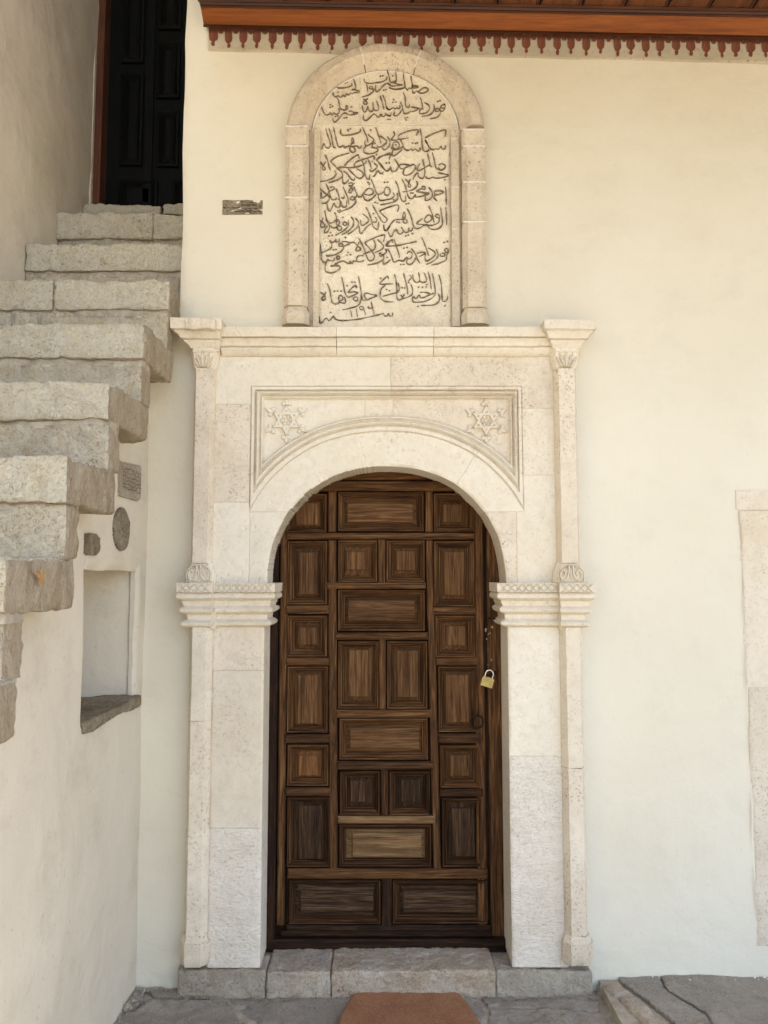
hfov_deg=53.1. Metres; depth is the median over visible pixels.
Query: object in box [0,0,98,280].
plaster wall
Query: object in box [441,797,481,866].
door panel
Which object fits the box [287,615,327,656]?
door panel
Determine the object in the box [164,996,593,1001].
grit
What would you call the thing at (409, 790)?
door panel
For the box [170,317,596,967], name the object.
stone portal
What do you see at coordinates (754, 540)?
side door frame
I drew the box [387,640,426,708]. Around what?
door panel
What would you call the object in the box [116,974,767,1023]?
paving
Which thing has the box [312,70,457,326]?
inscribed tablet
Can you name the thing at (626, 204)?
plaster wall
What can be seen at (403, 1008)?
doormat
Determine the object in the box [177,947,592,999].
door sill
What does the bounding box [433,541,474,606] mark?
door panel
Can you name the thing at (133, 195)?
door panel
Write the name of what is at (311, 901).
door panel
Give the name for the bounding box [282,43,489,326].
arched stone frame
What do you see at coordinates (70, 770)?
plaster wall
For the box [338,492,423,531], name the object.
door panel
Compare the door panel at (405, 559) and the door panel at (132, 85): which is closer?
the door panel at (405, 559)
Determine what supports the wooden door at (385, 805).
attached to the stone portal
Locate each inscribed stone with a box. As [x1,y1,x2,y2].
[117,461,141,500]
[222,200,262,214]
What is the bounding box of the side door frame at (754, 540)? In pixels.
[735,490,767,946]
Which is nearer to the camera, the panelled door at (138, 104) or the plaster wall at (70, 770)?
the plaster wall at (70, 770)
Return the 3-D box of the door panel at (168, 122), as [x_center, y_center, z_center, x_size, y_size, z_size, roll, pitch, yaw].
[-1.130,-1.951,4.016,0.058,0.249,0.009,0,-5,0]
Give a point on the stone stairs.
(89, 306)
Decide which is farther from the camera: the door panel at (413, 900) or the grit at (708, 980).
the door panel at (413, 900)
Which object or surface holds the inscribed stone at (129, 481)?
attached to the plaster wall at (70, 770)
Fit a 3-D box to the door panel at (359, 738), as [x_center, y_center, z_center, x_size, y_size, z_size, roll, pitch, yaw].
[-0.001,0.904,3.071,0.356,0.163,0.039,0,-5,0]
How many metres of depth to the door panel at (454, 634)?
3.10 m
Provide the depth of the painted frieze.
3.16 m
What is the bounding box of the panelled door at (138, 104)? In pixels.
[89,0,186,211]
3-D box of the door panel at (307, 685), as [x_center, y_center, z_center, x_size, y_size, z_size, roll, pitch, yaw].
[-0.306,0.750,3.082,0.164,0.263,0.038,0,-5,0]
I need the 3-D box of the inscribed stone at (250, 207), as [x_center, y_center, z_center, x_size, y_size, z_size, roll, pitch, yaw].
[-0.572,-1.233,3.112,0.162,0.059,0.013,0,-5,0]
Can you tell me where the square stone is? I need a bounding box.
[83,533,100,555]
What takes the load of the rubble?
on the paving
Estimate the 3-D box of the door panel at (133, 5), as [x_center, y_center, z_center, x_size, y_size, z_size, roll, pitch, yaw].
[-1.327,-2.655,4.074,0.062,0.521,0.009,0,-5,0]
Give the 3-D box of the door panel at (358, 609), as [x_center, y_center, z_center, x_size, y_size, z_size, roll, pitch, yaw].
[-0.010,0.398,3.111,0.353,0.167,0.039,0,-5,0]
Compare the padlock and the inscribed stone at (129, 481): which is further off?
the padlock
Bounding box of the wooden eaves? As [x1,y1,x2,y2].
[198,0,767,38]
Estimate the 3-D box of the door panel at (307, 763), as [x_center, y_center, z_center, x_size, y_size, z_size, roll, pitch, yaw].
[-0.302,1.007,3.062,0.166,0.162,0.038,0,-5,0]
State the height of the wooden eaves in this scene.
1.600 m
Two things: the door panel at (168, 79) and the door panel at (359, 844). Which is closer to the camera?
the door panel at (359, 844)
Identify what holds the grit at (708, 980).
on the paving
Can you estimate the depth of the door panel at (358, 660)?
3.09 m
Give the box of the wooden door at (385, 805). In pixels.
[265,472,506,951]
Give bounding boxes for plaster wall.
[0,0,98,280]
[0,390,149,1023]
[136,0,767,990]
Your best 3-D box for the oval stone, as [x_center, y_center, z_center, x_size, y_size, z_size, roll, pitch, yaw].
[-0.924,0.061,2.698,0.020,0.152,0.164,0,-5,0]
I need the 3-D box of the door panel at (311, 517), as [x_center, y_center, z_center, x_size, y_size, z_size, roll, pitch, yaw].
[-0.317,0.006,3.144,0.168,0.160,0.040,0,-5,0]
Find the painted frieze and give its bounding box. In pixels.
[208,27,767,64]
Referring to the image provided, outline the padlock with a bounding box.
[480,669,493,687]
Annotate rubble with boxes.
[114,988,147,1023]
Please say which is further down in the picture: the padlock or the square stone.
the padlock
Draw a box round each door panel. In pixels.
[124,186,151,205]
[125,80,138,160]
[127,0,139,57]
[162,48,174,93]
[162,117,173,161]
[164,0,176,24]
[178,186,182,203]
[286,494,326,532]
[287,541,327,604]
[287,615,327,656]
[287,665,328,732]
[287,743,328,785]
[287,796,329,866]
[289,879,380,923]
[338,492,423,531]
[338,540,377,581]
[338,589,424,630]
[338,640,378,708]
[339,718,427,759]
[339,824,430,865]
[340,770,379,814]
[386,540,424,581]
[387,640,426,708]
[389,770,429,814]
[392,879,487,922]
[433,493,473,532]
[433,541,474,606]
[435,615,474,656]
[437,665,477,731]
[439,743,479,787]
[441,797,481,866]
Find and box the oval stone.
[112,507,129,550]
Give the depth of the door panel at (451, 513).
3.14 m
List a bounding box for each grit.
[135,986,167,992]
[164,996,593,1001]
[623,975,767,981]
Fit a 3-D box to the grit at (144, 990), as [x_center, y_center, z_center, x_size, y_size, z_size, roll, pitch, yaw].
[-0.863,1.765,2.839,0.128,0.015,0.048,0,-5,0]
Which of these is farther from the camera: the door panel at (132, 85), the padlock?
the door panel at (132, 85)
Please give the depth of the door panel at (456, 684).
3.08 m
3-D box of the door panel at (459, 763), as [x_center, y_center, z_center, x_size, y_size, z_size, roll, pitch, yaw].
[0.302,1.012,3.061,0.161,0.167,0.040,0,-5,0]
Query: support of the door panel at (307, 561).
in the wooden door at (385, 805)
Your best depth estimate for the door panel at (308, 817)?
3.04 m
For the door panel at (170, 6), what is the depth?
4.07 m
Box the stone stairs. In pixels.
[0,203,182,743]
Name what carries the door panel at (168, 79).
in the panelled door at (138, 104)
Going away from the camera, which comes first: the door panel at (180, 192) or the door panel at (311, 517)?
the door panel at (311, 517)
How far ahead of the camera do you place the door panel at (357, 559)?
3.12 m
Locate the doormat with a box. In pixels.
[338,992,479,1023]
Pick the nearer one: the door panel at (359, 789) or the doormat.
the doormat

